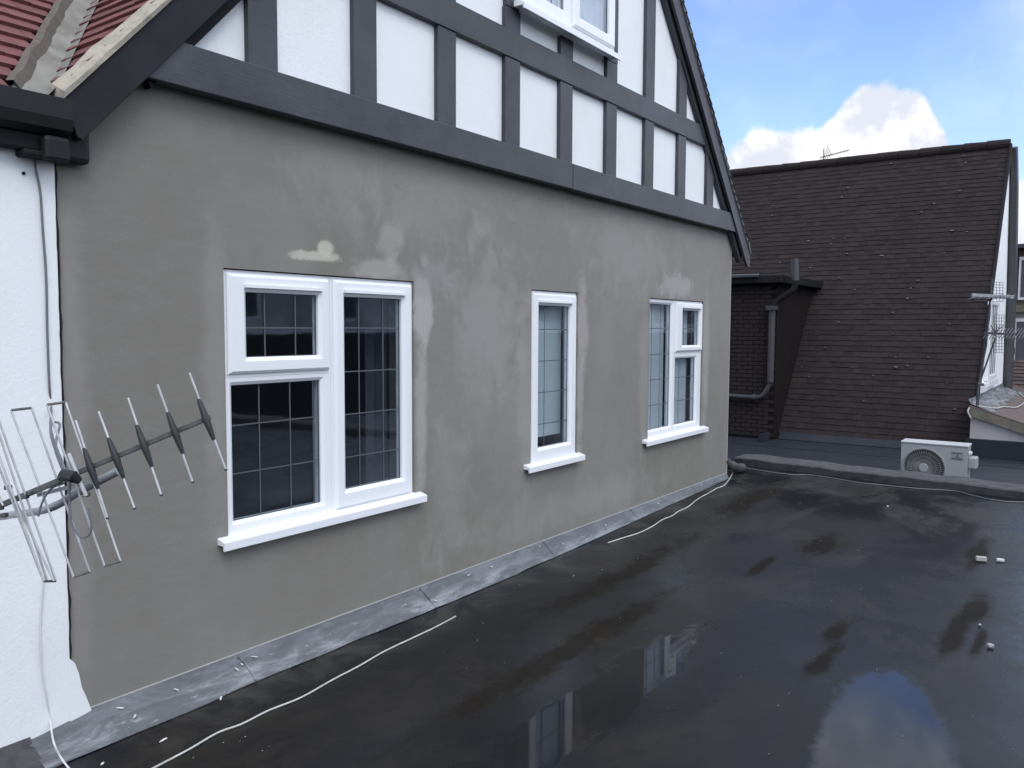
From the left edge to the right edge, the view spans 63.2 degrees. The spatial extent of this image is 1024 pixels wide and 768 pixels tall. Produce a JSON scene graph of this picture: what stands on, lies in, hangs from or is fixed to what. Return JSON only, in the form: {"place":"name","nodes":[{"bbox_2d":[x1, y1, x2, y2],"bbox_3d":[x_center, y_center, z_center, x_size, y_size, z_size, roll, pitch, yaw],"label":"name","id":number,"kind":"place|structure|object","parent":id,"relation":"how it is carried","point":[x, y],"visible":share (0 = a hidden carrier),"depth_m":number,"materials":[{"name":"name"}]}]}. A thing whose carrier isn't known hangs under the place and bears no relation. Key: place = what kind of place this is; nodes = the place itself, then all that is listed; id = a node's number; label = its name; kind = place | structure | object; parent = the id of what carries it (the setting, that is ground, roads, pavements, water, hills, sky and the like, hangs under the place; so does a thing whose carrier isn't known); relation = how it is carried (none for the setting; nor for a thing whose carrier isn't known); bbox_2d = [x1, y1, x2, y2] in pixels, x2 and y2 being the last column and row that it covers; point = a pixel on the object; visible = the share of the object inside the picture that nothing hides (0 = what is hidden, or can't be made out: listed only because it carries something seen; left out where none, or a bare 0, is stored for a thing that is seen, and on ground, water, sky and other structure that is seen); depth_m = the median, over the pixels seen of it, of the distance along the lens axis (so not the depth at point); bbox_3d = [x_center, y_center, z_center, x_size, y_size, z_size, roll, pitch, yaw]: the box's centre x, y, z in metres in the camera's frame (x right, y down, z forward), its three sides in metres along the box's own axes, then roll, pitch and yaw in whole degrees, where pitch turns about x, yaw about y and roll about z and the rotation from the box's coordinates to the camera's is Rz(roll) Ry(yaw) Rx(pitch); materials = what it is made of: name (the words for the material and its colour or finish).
{"place":"outdoors","nodes":[
{"label":"outdoors","id":0,"kind":"place"},
{"bbox_2d":[684,0,1023,243],"label":"sky","id":1,"kind":"structure","parent":0,"point":[788,81],"materials":[{"name":"blue"}]},
{"bbox_2d":[728,139,1018,448],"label":"tiled house","id":2,"kind":"structure","parent":0,"point":[857,317],"depth_m":16.55,"materials":[{"name":"brown tile"}]},
{"bbox_2d":[820,147,848,158],"bbox_3d":[7.560,-5.326,19.514,0.653,0.582,0.126,3,5,36],"label":"television aerial","id":3,"kind":"object","parent":2,"relation":"on","point":[831,154],"visible":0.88,"depth_m":19.57,"materials":[{"name":"grey metal"}]},
{"bbox_2d":[980,302,999,393],"bbox_3d":[9.008,-0.726,15.679,0.079,1.670,2.600,3,5,36],"label":"window","id":4,"kind":"structure","parent":2,"relation":"in","point":[991,379],"depth_m":15.97,"materials":[{"name":"white plastic"}]},
{"bbox_2d":[727,436,1023,484],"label":"flat roof","id":5,"kind":"structure","parent":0,"point":[1000,470],"depth_m":13.93,"materials":[{"name":"grey"}]},
{"bbox_2d":[900,438,978,476],"bbox_3d":[5.647,1.079,11.002,0.893,0.624,0.370,3,5,36],"label":"air conditioner","id":6,"kind":"object","parent":5,"relation":"on","point":[946,458],"visible":0.85,"depth_m":10.90,"materials":[{"name":"grey"}]},
{"bbox_2d":[965,383,1023,460],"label":"lean to building","id":7,"kind":"structure","parent":5,"relation":"on","point":[997,433],"depth_m":13.75,"materials":[{"name":"beige paint"}]},
{"bbox_2d":[974,393,1023,408],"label":"cable","id":8,"kind":"object","parent":7,"relation":"on","point":[1004,406],"visible":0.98,"depth_m":14.71,"materials":[{"name":"white plastic"}]},
{"bbox_2d":[968,279,1023,405],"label":"aerial mast","id":9,"kind":"object","parent":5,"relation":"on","point":[993,296],"visible":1,"depth_m":13.19,"materials":[{"name":"metal"}]},
{"bbox_2d":[1014,244,1023,359],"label":"brick house","id":10,"kind":"structure","parent":0,"point":[1019,348],"depth_m":20.47,"materials":[{"name":"brown brick"}]},
{"bbox_2d":[1014,318,1023,359],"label":"window","id":11,"kind":"structure","parent":10,"relation":"in","point":[1019,343],"depth_m":20.52,"materials":[{"name":"white plastic"}]},
{"bbox_2d":[1018,257,1023,299],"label":"window","id":12,"kind":"structure","parent":10,"relation":"in","point":[1021,261],"depth_m":20.39,"materials":[{"name":"white plastic"}]},
{"label":"ground","id":13,"kind":"structure","parent":0,"visible":0},
{"bbox_2d":[0,0,98,747],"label":"white house","id":14,"kind":"structure","parent":13,"relation":"on","point":[37,37],"depth_m":3.13,"materials":[{"name":"paint"}]},
{"bbox_2d":[33,159,54,442],"bbox_3d":[-1.408,-0.313,2.519,0.040,1.019,1.463,-2,4,-30],"label":"cable","id":15,"kind":"object","parent":14,"relation":"attached to","point":[46,279],"visible":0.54,"depth_m":3.13,"materials":[{"name":"grey plastic"}]},
{"bbox_2d":[39,576,69,767],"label":"cable","id":16,"kind":"object","parent":14,"relation":"attached to","point":[52,736],"visible":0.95,"depth_m":3.17,"materials":[{"name":"grey plastic"}]},
{"bbox_2d":[0,373,226,582],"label":"television aerial","id":17,"kind":"object","parent":14,"relation":"attached to","point":[70,476],"visible":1,"depth_m":1.89,"materials":[{"name":"metal"}]},
{"bbox_2d":[0,0,751,767],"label":"gabled house","id":18,"kind":"structure","parent":13,"relation":"on","point":[424,302],"depth_m":4.69,"materials":[{"name":"grey paint"}]},
{"bbox_2d":[217,269,426,551],"bbox_3d":[-1.002,0.078,4.459,0.340,1.286,1.513,3,5,36],"label":"window","id":19,"kind":"structure","parent":18,"relation":"in","point":[333,503],"depth_m":4.36,"materials":[{"name":"white plastic"}]},
{"bbox_2d":[524,290,584,472],"bbox_3d":[0.280,-0.035,6.086,0.163,1.271,0.752,3,5,36],"label":"window","id":20,"kind":"structure","parent":18,"relation":"in","point":[546,306],"depth_m":6.19,"materials":[{"name":"white plastic"}]},
{"bbox_2d":[514,0,621,60],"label":"window","id":21,"kind":"structure","parent":18,"relation":"in","point":[579,20],"depth_m":5.98,"materials":[{"name":"white plastic"}]},
{"bbox_2d":[642,299,708,446],"bbox_3d":[1.515,-0.136,7.797,0.158,1.288,1.357,3,5,36],"label":"window","id":22,"kind":"structure","parent":18,"relation":"in","point":[677,350],"depth_m":7.77,"materials":[{"name":"white plastic"}]},
{"bbox_2d":[55,454,1023,767],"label":"flat roof extension","id":23,"kind":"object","parent":13,"relation":"on","point":[833,622],"visible":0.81,"depth_m":4.18,"materials":[{"name":"black rubber"}]},
{"bbox_2d":[152,616,455,767],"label":"cable","id":24,"kind":"object","parent":23,"relation":"on","point":[214,734],"visible":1,"depth_m":3.65,"materials":[{"name":"white plastic"}]},
{"bbox_2d":[608,470,733,542],"bbox_3d":[1.635,1.070,7.716,0.132,0.124,3.261,3,4,31],"label":"cable","id":25,"kind":"object","parent":23,"relation":"on","point":[673,514],"visible":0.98,"depth_m":7.19,"materials":[{"name":"white plastic"}]},
{"bbox_2d":[746,467,1023,502],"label":"cable","id":26,"kind":"object","parent":23,"relation":"on","point":[892,486],"visible":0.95,"depth_m":8.41,"materials":[{"name":"grey plastic"}]},
{"bbox_2d":[975,556,986,561],"bbox_3d":[3.294,1.227,5.842,0.068,0.032,0.032,2,4,18],"label":"brick piece","id":27,"kind":"object","parent":23,"relation":"on","point":[981,558],"visible":1,"depth_m":5.83,"materials":[{"name":"stone"}]},
{"bbox_2d":[1013,360,1023,387],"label":"tiled porch","id":28,"kind":"object","parent":13,"relation":"on","point":[1018,375],"visible":0.18,"depth_m":19.93,"materials":[{"name":"tile"}]}
]}

